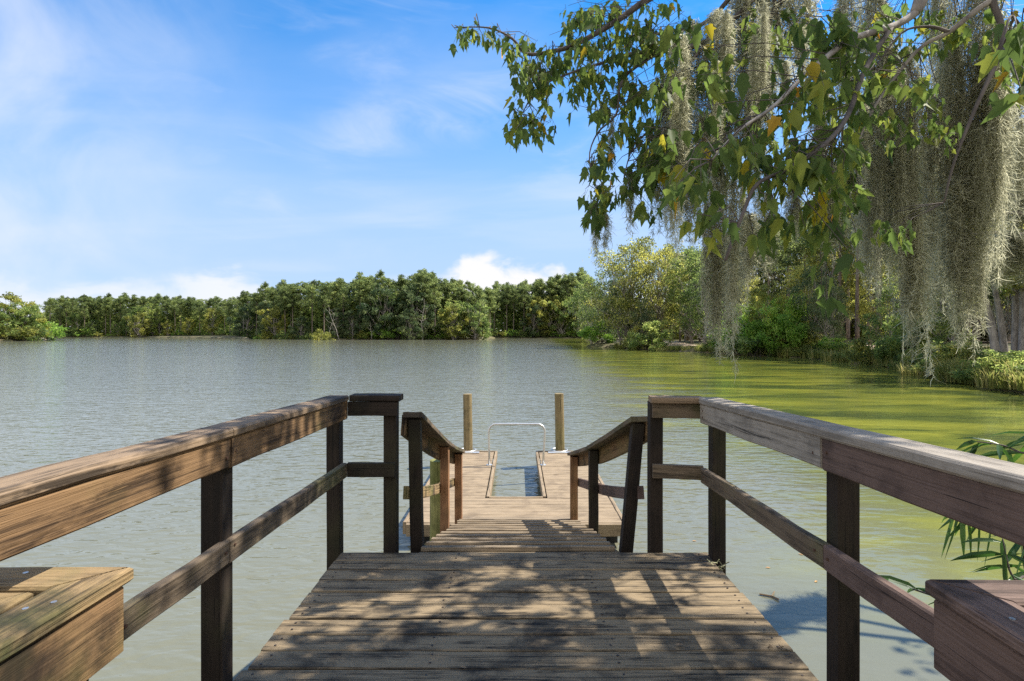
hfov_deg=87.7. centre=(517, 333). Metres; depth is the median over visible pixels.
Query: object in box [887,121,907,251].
spanish moss
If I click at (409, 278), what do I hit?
pine tree
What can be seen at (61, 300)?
pine tree
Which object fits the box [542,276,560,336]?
pine tree
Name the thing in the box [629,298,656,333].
broadleaf tree
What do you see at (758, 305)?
broadleaf tree
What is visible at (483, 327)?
broadleaf tree
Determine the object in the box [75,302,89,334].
pine tree
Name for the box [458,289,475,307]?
pine tree
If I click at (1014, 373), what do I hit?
grass tuft
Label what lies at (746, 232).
spanish moss
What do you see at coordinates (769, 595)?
floating twig
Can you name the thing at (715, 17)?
spanish moss
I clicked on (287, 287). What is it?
pine tree
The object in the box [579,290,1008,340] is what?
woodland
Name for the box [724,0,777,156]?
spanish moss
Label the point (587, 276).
pine tree
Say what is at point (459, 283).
pine tree
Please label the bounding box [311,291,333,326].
pine tree
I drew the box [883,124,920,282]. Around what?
spanish moss
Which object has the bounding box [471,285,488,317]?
pine tree
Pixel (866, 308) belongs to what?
broadleaf tree
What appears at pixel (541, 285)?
pine tree
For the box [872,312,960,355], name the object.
bush
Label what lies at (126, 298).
pine tree
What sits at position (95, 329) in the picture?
broadleaf tree
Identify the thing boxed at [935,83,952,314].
spanish moss
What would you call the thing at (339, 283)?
pine tree
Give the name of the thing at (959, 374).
bush
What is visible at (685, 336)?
broadleaf tree
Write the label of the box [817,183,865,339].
pine tree
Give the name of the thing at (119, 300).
pine tree
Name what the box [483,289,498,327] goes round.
pine tree
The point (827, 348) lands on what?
bush
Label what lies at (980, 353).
bush
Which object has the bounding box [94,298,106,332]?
pine tree
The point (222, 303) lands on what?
pine tree
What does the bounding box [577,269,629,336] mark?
broadleaf tree
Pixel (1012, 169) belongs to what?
spanish moss
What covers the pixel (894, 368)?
grass tuft
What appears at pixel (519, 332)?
bush
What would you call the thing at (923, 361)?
bush
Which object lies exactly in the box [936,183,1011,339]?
broadleaf tree
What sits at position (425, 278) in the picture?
pine tree
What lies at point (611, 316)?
broadleaf tree
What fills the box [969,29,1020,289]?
spanish moss
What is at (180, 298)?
pine tree
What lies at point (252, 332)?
bush
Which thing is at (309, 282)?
pine tree
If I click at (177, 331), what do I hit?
bush
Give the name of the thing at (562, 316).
broadleaf tree
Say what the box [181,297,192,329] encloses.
pine tree
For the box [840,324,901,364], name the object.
bush
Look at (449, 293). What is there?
pine tree
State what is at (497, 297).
pine tree
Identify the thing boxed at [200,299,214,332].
pine tree
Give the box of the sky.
[0,0,1023,326]
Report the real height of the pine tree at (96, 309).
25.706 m
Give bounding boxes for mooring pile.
[430,458,439,540]
[463,394,472,450]
[555,393,564,450]
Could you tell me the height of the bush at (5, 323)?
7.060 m
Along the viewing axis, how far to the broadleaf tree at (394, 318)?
223.52 m
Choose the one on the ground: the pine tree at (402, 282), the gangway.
the pine tree at (402, 282)
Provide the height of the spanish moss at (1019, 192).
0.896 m
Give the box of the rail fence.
[812,337,989,344]
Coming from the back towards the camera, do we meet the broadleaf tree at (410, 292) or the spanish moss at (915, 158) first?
the broadleaf tree at (410, 292)
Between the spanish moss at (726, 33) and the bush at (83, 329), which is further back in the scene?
the bush at (83, 329)
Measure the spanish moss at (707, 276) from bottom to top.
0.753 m
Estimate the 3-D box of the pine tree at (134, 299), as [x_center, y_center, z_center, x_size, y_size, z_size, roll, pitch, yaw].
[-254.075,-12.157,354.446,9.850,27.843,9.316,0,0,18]
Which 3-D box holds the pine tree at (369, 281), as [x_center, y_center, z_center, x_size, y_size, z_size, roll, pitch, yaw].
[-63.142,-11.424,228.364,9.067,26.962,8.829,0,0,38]
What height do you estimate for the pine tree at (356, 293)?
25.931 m
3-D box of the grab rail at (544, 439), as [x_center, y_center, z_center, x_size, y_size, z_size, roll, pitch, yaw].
[-0.020,1.975,9.500,1.070,0.751,0.110,0,0,0]
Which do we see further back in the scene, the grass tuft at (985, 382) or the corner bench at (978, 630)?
the grass tuft at (985, 382)
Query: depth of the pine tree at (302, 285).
254.60 m
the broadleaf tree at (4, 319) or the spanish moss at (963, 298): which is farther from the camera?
the broadleaf tree at (4, 319)
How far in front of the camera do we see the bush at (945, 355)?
32.02 m
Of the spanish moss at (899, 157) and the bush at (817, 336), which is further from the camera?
the bush at (817, 336)
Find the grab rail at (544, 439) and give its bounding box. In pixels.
[486,423,545,465]
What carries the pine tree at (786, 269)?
on the ground
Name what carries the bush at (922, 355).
on the ground
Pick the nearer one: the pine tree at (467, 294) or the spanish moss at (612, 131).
the spanish moss at (612, 131)
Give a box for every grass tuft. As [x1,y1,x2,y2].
[655,347,667,350]
[666,344,682,350]
[681,345,694,350]
[693,344,704,350]
[696,346,709,350]
[708,345,717,351]
[777,347,800,355]
[779,346,795,356]
[800,353,811,358]
[807,347,829,358]
[815,349,848,360]
[831,352,850,361]
[833,356,846,361]
[835,344,853,351]
[876,345,908,365]
[887,362,905,370]
[897,362,932,375]
[903,357,920,366]
[921,358,951,374]
[928,359,973,380]
[929,357,956,365]
[930,361,979,382]
[944,356,978,367]
[946,354,982,362]
[953,361,977,384]
[969,365,1016,389]
[973,356,1023,377]
[989,372,1023,389]
[992,368,1023,390]
[1008,368,1023,379]
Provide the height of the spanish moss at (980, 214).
2.076 m
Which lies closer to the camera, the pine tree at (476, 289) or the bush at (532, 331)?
the pine tree at (476, 289)
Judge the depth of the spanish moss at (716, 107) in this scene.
3.62 m
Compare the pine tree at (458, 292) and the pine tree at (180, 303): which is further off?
the pine tree at (180, 303)
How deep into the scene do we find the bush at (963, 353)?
30.17 m
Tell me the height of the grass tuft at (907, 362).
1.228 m
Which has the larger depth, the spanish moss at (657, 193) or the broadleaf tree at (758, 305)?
the broadleaf tree at (758, 305)
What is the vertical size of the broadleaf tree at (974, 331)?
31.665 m
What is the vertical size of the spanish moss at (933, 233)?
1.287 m
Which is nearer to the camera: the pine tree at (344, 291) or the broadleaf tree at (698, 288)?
the broadleaf tree at (698, 288)
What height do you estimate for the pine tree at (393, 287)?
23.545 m
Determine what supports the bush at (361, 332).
on the ground
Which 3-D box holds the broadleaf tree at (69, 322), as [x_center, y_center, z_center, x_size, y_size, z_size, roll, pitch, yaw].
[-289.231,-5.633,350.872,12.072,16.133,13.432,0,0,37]
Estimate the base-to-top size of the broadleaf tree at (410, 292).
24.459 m
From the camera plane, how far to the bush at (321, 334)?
205.58 m
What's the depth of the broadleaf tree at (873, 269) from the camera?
98.58 m
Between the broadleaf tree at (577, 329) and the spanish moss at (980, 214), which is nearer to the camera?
the spanish moss at (980, 214)
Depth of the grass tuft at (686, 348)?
76.82 m
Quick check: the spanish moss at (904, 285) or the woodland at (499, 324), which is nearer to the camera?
the spanish moss at (904, 285)
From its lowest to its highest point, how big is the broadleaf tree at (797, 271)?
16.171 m
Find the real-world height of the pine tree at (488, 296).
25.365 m
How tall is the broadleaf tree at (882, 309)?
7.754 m
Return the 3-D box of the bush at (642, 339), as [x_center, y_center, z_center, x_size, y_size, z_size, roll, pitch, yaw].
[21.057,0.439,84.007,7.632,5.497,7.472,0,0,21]
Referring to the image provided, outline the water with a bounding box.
[0,337,1023,680]
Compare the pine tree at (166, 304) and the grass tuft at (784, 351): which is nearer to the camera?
the grass tuft at (784, 351)
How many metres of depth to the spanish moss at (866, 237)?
4.77 m
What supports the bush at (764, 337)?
on the ground
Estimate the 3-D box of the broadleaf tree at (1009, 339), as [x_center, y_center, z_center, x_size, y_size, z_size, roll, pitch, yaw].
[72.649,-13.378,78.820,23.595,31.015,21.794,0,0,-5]
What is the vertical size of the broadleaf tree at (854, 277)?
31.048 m
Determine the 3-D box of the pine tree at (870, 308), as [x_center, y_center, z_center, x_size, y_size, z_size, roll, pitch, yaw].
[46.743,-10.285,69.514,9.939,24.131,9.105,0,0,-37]
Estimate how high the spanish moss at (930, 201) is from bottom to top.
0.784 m
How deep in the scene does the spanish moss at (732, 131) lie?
4.25 m
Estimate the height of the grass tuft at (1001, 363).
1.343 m
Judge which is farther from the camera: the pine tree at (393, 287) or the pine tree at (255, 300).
the pine tree at (255, 300)
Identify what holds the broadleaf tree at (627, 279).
on the ground
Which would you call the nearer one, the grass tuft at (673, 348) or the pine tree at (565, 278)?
the grass tuft at (673, 348)
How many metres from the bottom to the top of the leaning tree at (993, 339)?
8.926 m
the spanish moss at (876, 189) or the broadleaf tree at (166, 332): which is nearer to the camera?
the spanish moss at (876, 189)
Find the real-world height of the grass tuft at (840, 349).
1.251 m
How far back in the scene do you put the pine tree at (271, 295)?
258.02 m
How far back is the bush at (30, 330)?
184.33 m
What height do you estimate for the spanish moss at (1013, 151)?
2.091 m
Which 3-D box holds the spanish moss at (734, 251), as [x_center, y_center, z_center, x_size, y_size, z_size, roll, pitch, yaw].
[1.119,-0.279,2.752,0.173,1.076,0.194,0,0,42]
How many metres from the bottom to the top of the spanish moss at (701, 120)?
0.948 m
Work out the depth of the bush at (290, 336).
232.89 m
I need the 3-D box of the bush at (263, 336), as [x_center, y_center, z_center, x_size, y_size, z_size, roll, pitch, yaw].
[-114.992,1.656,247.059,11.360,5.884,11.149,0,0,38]
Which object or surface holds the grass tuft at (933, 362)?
on the ground
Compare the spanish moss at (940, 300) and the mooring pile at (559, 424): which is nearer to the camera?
the spanish moss at (940, 300)
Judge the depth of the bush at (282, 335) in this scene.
236.34 m
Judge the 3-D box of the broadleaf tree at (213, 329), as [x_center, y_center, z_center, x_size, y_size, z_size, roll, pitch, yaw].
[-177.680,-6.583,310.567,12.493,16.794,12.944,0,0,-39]
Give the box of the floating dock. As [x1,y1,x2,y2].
[403,448,621,542]
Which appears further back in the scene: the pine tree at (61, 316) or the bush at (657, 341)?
the pine tree at (61, 316)
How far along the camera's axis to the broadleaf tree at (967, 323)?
48.23 m
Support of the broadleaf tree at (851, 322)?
on the ground
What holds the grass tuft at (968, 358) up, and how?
on the ground
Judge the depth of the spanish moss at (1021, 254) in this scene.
5.73 m
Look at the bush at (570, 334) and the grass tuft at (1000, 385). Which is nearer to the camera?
the grass tuft at (1000, 385)
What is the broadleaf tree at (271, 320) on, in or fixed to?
on the ground
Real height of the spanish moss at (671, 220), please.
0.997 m
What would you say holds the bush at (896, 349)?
on the ground
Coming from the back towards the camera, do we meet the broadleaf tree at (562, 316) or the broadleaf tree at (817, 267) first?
the broadleaf tree at (562, 316)
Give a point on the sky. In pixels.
(200, 149)
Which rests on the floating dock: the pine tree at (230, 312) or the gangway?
the gangway
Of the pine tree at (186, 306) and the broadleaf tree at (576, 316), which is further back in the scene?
the pine tree at (186, 306)
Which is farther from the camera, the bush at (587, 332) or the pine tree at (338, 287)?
the pine tree at (338, 287)
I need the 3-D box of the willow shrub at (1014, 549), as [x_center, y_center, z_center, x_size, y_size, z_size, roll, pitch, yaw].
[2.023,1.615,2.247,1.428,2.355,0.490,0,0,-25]
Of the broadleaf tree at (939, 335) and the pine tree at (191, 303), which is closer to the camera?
the broadleaf tree at (939, 335)
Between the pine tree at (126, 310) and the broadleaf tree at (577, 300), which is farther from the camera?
the pine tree at (126, 310)
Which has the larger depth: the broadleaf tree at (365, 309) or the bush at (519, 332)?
the bush at (519, 332)
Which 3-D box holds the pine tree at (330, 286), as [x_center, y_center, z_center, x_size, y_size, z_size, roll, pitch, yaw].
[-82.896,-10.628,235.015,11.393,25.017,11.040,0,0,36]
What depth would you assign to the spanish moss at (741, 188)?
3.67 m
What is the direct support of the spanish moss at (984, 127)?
attached to the overhanging tree at (797, 170)
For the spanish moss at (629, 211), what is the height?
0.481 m
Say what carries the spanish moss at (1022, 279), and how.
hanging from the overhanging tree at (797, 170)
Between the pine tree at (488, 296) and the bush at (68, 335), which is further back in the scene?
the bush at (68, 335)
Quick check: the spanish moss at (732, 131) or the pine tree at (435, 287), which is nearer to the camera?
the spanish moss at (732, 131)
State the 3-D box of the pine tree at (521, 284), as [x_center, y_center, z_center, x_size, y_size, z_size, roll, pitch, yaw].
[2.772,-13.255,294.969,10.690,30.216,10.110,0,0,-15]
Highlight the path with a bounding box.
[664,341,692,345]
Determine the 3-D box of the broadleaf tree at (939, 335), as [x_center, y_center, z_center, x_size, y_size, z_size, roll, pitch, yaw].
[30.202,-1.452,37.978,3.988,7.720,4.580,0,0,30]
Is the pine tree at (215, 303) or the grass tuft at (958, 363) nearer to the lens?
the grass tuft at (958, 363)
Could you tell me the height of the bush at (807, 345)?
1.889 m
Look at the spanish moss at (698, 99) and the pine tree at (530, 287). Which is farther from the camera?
the pine tree at (530, 287)
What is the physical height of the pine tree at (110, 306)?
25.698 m
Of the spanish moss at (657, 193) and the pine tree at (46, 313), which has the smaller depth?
the spanish moss at (657, 193)
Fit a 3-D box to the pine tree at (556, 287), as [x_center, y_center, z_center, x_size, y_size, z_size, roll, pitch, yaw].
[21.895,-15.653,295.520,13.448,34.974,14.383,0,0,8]
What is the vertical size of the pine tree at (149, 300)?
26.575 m
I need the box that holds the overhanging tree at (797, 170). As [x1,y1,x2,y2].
[448,0,1023,317]
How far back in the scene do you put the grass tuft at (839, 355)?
50.05 m
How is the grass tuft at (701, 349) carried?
on the ground
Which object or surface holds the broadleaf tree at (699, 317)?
on the ground
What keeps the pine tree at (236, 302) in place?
on the ground
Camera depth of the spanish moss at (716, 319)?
2.89 m
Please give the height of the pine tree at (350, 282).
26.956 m
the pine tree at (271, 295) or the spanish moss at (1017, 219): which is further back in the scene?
the pine tree at (271, 295)
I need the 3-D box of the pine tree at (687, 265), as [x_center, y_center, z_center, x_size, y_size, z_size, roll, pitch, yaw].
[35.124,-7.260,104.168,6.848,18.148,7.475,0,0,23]
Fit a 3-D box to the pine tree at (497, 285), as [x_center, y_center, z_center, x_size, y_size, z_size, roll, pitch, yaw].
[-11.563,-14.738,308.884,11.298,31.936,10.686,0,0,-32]
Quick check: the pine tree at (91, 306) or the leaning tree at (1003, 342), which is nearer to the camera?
the leaning tree at (1003, 342)
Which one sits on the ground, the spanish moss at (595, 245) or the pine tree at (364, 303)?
the pine tree at (364, 303)
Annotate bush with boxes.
[0,320,24,338]
[0,325,31,340]
[2,325,47,340]
[3,322,56,340]
[21,318,69,339]
[65,328,85,336]
[75,327,97,336]
[172,330,183,335]
[214,327,231,334]
[240,328,257,338]
[258,332,274,338]
[273,328,297,338]
[287,333,301,338]
[299,332,313,339]
[309,328,334,339]
[355,330,373,339]
[360,330,381,339]
[372,326,395,339]
[382,326,404,339]
[491,328,499,336]
[492,330,507,336]
[504,329,517,336]
[512,329,524,337]
[522,328,538,337]
[550,331,560,336]
[565,330,575,336]
[576,320,623,343]
[613,340,625,348]
[623,325,651,349]
[626,319,675,350]
[646,337,668,344]
[701,330,724,347]
[707,295,766,354]
[728,335,779,356]
[749,289,813,344]
[750,299,809,353]
[769,338,803,347]
[774,319,823,348]
[791,338,819,353]
[818,335,845,349]
[820,345,837,352]
[823,341,854,350]
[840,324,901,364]
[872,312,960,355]
[873,327,914,362]
[887,349,909,367]
[896,343,933,359]
[899,340,942,367]
[909,353,936,365]
[911,357,931,370]
[925,341,976,366]
[928,339,983,358]
[949,356,1023,380]
[953,340,989,363]
[969,350,1023,367]
[982,349,1023,364]
[984,349,1023,375]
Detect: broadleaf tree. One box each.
[0,291,34,322]
[0,306,41,336]
[0,318,10,335]
[6,302,48,336]
[15,312,51,337]
[65,312,87,335]
[85,320,99,336]
[110,321,124,335]
[120,306,148,334]
[122,312,151,337]
[140,303,168,335]
[149,314,166,333]
[161,319,175,335]
[180,317,196,334]
[199,308,223,335]
[226,303,259,338]
[255,300,276,336]
[255,305,289,338]
[288,315,313,338]
[323,307,349,338]
[337,310,362,338]
[354,283,397,339]
[365,289,409,337]
[390,310,411,338]
[395,282,439,332]
[396,307,427,339]
[433,314,451,337]
[437,304,471,339]
[438,301,465,338]
[447,300,472,331]
[458,303,492,339]
[464,313,481,337]
[520,303,546,335]
[525,297,555,336]
[536,294,568,335]
[546,295,576,335]
[562,281,612,343]
[565,307,580,336]
[571,297,595,329]
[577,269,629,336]
[582,236,688,335]
[601,287,639,344]
[610,243,692,334]
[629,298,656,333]
[654,248,711,340]
[660,245,713,343]
[676,263,724,343]
[685,248,743,328]
[725,245,791,323]
[735,275,775,323]
[740,229,817,318]
[742,280,789,337]
[769,200,854,336]
[782,225,871,337]
[786,265,846,341]
[796,247,861,337]
[807,276,853,342]
[814,247,886,328]
[843,242,898,308]
[844,251,902,346]
[857,276,923,347]
[872,189,1001,342]
[916,265,976,345]
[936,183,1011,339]
[938,219,1018,333]
[942,289,1000,340]
[959,292,1010,342]
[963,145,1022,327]
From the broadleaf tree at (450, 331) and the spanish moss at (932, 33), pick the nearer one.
the spanish moss at (932, 33)
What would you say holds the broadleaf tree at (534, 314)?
on the ground
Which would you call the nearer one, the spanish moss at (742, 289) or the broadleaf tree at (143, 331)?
the spanish moss at (742, 289)
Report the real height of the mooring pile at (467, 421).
2.632 m
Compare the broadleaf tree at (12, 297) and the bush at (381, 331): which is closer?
the broadleaf tree at (12, 297)
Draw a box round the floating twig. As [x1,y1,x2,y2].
[759,591,778,599]
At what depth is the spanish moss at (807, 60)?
4.03 m
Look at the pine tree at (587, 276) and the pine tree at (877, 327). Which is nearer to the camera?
the pine tree at (877, 327)
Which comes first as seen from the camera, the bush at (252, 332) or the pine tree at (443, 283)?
the pine tree at (443, 283)
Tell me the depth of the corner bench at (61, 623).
1.30 m
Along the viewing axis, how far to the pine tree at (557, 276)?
293.43 m
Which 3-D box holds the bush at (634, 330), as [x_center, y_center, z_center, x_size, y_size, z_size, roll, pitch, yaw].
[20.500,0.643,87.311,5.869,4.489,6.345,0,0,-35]
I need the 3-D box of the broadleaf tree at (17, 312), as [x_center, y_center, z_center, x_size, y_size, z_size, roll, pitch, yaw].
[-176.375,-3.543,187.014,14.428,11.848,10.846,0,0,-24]
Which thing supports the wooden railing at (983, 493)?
attached to the pier
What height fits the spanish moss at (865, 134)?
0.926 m
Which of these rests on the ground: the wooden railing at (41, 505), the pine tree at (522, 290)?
the pine tree at (522, 290)
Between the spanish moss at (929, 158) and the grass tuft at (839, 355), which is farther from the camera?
the grass tuft at (839, 355)
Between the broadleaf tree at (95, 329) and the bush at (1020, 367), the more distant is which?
the broadleaf tree at (95, 329)
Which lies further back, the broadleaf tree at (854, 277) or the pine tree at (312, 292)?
the pine tree at (312, 292)
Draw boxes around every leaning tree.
[919,214,1023,356]
[928,231,1022,351]
[965,200,1018,355]
[999,208,1023,354]
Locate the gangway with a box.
[401,412,646,552]
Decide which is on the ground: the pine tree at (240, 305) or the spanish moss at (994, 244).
the pine tree at (240, 305)
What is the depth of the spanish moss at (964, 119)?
4.62 m
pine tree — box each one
[42,297,58,321]
[42,300,56,321]
[52,307,64,320]
[55,295,67,324]
[57,300,72,333]
[64,297,79,331]
[72,294,94,321]
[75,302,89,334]
[83,297,94,317]
[90,298,103,318]
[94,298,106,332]
[99,297,113,335]
[101,297,116,333]
[103,292,114,299]
[106,298,120,330]
[112,295,124,322]
[118,292,130,313]
[120,295,135,318]
[121,307,130,335]
[128,294,139,316]
[135,296,147,318]
[143,296,153,313]
[150,295,163,309]
[154,297,170,330]
[158,301,171,335]
[167,297,175,322]
[168,300,177,335]
[170,296,185,332]
[172,298,186,333]
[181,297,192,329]
[185,297,196,329]
[192,299,204,322]
[192,301,204,335]
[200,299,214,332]
[205,296,222,334]
[217,300,226,332]
[218,298,228,316]
[222,299,236,324]
[224,300,234,331]
[233,298,239,314]
[234,294,248,323]
[238,291,253,314]
[248,292,261,318]
[248,293,262,334]
[256,281,271,320]
[265,287,279,308]
[269,283,283,326]
[275,279,286,286]
[275,286,291,336]
[280,283,298,325]
[282,284,302,325]
[287,286,310,320]
[296,281,305,309]
[300,288,316,328]
[301,281,313,299]
[303,285,318,332]
[311,279,322,307]
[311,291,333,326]
[313,281,335,321]
[314,284,335,331]
[329,280,352,333]
[330,277,345,334]
[334,286,353,334]
[345,280,353,299]
[347,283,368,336]
[349,280,366,316]
[351,279,370,331]
[352,272,364,291]
[357,277,382,333]
[359,275,380,330]
[367,279,383,334]
[372,269,392,314]
[382,278,398,300]
[390,284,401,313]
[393,274,409,294]
[396,285,413,306]
[407,274,413,286]
[410,273,419,301]
[411,271,431,337]
[414,268,442,335]
[423,278,443,337]
[428,272,444,315]
[437,278,453,309]
[441,282,458,311]
[451,286,466,305]
[453,279,464,294]
[457,280,475,301]
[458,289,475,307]
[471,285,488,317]
[472,287,486,315]
[483,287,496,328]
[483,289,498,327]
[491,284,502,330]
[492,281,500,309]
[492,288,501,330]
[496,284,510,336]
[500,285,514,336]
[505,288,519,336]
[508,290,518,330]
[514,282,531,334]
[517,285,534,335]
[518,284,540,336]
[529,279,545,305]
[530,278,547,310]
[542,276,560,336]
[546,274,561,302]
[551,273,567,334]
[555,275,574,334]
[556,273,576,333]
[559,272,579,333]
[574,274,595,304]
[575,267,588,284]
[662,256,694,341]
[665,246,697,339]
[682,251,703,341]
[745,226,765,286]
[745,229,795,303]
[761,222,806,298]
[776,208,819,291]
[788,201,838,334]
[794,178,852,329]
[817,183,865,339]
[834,204,849,341]
[843,188,920,333]
[847,225,872,344]
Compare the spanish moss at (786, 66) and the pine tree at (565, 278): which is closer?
the spanish moss at (786, 66)
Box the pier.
[233,552,818,680]
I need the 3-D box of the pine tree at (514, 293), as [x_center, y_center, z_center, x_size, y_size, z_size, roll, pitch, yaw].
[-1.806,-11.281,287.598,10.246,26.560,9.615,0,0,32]
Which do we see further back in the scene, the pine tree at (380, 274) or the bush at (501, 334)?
the bush at (501, 334)
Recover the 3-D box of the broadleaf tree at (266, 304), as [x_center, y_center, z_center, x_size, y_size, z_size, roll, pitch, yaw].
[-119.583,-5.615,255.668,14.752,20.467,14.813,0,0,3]
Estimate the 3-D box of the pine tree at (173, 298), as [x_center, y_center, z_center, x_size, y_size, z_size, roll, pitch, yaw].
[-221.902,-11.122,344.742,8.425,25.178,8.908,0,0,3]
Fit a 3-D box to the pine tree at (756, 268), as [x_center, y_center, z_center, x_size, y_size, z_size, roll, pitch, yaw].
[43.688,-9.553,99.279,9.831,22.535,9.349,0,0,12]
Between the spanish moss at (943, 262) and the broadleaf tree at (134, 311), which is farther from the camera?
the broadleaf tree at (134, 311)
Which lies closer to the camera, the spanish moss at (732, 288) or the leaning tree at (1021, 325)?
the spanish moss at (732, 288)
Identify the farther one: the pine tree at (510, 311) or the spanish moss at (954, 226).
the pine tree at (510, 311)
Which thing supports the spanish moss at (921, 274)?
hanging from the overhanging tree at (797, 170)
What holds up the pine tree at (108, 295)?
on the ground
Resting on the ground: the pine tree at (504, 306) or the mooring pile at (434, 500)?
the pine tree at (504, 306)
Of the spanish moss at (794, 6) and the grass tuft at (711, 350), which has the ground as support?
the grass tuft at (711, 350)
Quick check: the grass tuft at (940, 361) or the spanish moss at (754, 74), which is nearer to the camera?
the spanish moss at (754, 74)
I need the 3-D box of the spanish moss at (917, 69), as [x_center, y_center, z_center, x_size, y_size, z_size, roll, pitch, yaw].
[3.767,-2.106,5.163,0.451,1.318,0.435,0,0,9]
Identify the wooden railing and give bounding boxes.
[0,393,402,680]
[647,395,1023,680]
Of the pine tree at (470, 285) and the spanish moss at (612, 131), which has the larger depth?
the pine tree at (470, 285)
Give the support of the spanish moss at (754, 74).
hanging from the overhanging tree at (797, 170)
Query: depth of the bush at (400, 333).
221.34 m
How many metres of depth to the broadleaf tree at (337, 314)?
223.04 m
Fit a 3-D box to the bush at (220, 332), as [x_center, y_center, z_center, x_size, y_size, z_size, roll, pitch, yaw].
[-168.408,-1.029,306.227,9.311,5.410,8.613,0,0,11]
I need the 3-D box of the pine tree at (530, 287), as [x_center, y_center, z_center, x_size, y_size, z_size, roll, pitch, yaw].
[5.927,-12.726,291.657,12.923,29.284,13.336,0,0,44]
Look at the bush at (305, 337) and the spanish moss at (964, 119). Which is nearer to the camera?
the spanish moss at (964, 119)
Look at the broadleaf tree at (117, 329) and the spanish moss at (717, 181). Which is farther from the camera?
the broadleaf tree at (117, 329)
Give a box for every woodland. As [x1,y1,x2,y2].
[31,299,578,338]
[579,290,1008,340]
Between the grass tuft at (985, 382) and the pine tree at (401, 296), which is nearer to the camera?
the grass tuft at (985, 382)
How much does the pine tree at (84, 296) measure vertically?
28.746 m
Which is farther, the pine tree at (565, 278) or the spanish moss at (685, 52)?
the pine tree at (565, 278)
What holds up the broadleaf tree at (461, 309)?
on the ground
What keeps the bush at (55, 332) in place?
on the ground
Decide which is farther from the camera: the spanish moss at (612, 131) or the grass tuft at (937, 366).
the grass tuft at (937, 366)
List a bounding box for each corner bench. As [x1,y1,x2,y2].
[0,567,133,680]
[925,579,1023,680]
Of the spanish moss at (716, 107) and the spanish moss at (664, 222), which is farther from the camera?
the spanish moss at (664, 222)
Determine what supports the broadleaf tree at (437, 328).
on the ground
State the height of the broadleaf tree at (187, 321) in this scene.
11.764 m
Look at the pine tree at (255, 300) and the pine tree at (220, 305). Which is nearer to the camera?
the pine tree at (255, 300)
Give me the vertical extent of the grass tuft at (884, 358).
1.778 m
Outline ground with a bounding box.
[0,335,1023,393]
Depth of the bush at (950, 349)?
32.88 m
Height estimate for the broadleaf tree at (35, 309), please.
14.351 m
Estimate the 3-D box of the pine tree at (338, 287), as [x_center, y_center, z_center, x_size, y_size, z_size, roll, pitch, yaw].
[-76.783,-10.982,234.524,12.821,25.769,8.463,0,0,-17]
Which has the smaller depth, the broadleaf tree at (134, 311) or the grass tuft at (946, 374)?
the grass tuft at (946, 374)
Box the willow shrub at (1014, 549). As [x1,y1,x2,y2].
[880,431,1023,604]
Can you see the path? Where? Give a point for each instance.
(679, 343)
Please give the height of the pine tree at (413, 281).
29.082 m
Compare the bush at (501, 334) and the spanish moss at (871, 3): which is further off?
the bush at (501, 334)
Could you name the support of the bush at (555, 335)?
on the ground
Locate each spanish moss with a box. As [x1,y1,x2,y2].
[589,222,601,263]
[599,213,614,265]
[606,114,617,170]
[619,178,638,236]
[645,129,672,236]
[653,72,695,248]
[653,80,664,132]
[657,32,703,149]
[663,92,686,262]
[663,128,687,244]
[670,180,702,246]
[671,80,696,224]
[678,17,706,245]
[685,111,723,239]
[692,203,722,338]
[697,7,741,154]
[700,161,732,365]
[705,258,730,361]
[707,81,740,211]
[709,60,724,151]
[714,283,741,355]
[715,9,740,126]
[716,176,751,381]
[722,238,743,318]
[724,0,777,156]
[733,211,772,290]
[736,62,779,227]
[737,184,746,230]
[737,191,751,314]
[746,34,767,130]
[754,0,797,104]
[755,13,772,127]
[755,191,783,276]
[758,3,774,80]
[765,62,777,134]
[769,58,795,89]
[775,0,831,89]
[781,184,814,243]
[794,27,810,79]
[798,70,834,153]
[810,159,857,270]
[827,0,864,143]
[844,137,882,284]
[846,108,870,253]
[848,156,884,288]
[850,0,900,208]
[854,103,880,199]
[857,95,892,304]
[867,46,910,267]
[867,157,885,293]
[880,141,897,293]
[880,201,955,384]
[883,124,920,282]
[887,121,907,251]
[887,226,929,329]
[888,98,936,362]
[891,45,935,182]
[898,153,906,363]
[914,0,962,171]
[916,94,950,208]
[917,157,937,359]
[921,157,941,285]
[921,237,951,332]
[923,188,947,276]
[924,37,978,322]
[928,174,981,352]
[929,173,947,289]
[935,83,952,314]
[937,0,1023,225]
[943,228,994,353]
[950,127,995,365]
[954,95,983,246]
[957,53,1021,285]
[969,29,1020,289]
[974,234,1016,290]
[978,234,1023,287]
[987,190,1001,264]
[993,21,1023,251]
[993,80,1016,214]
[997,170,1023,275]
[1003,232,1023,285]
[1005,138,1022,186]
[1006,143,1023,221]
[1008,117,1023,237]
[1010,104,1023,157]
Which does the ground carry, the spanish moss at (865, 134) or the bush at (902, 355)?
the bush at (902, 355)
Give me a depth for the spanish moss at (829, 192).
3.87 m
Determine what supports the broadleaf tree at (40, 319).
on the ground

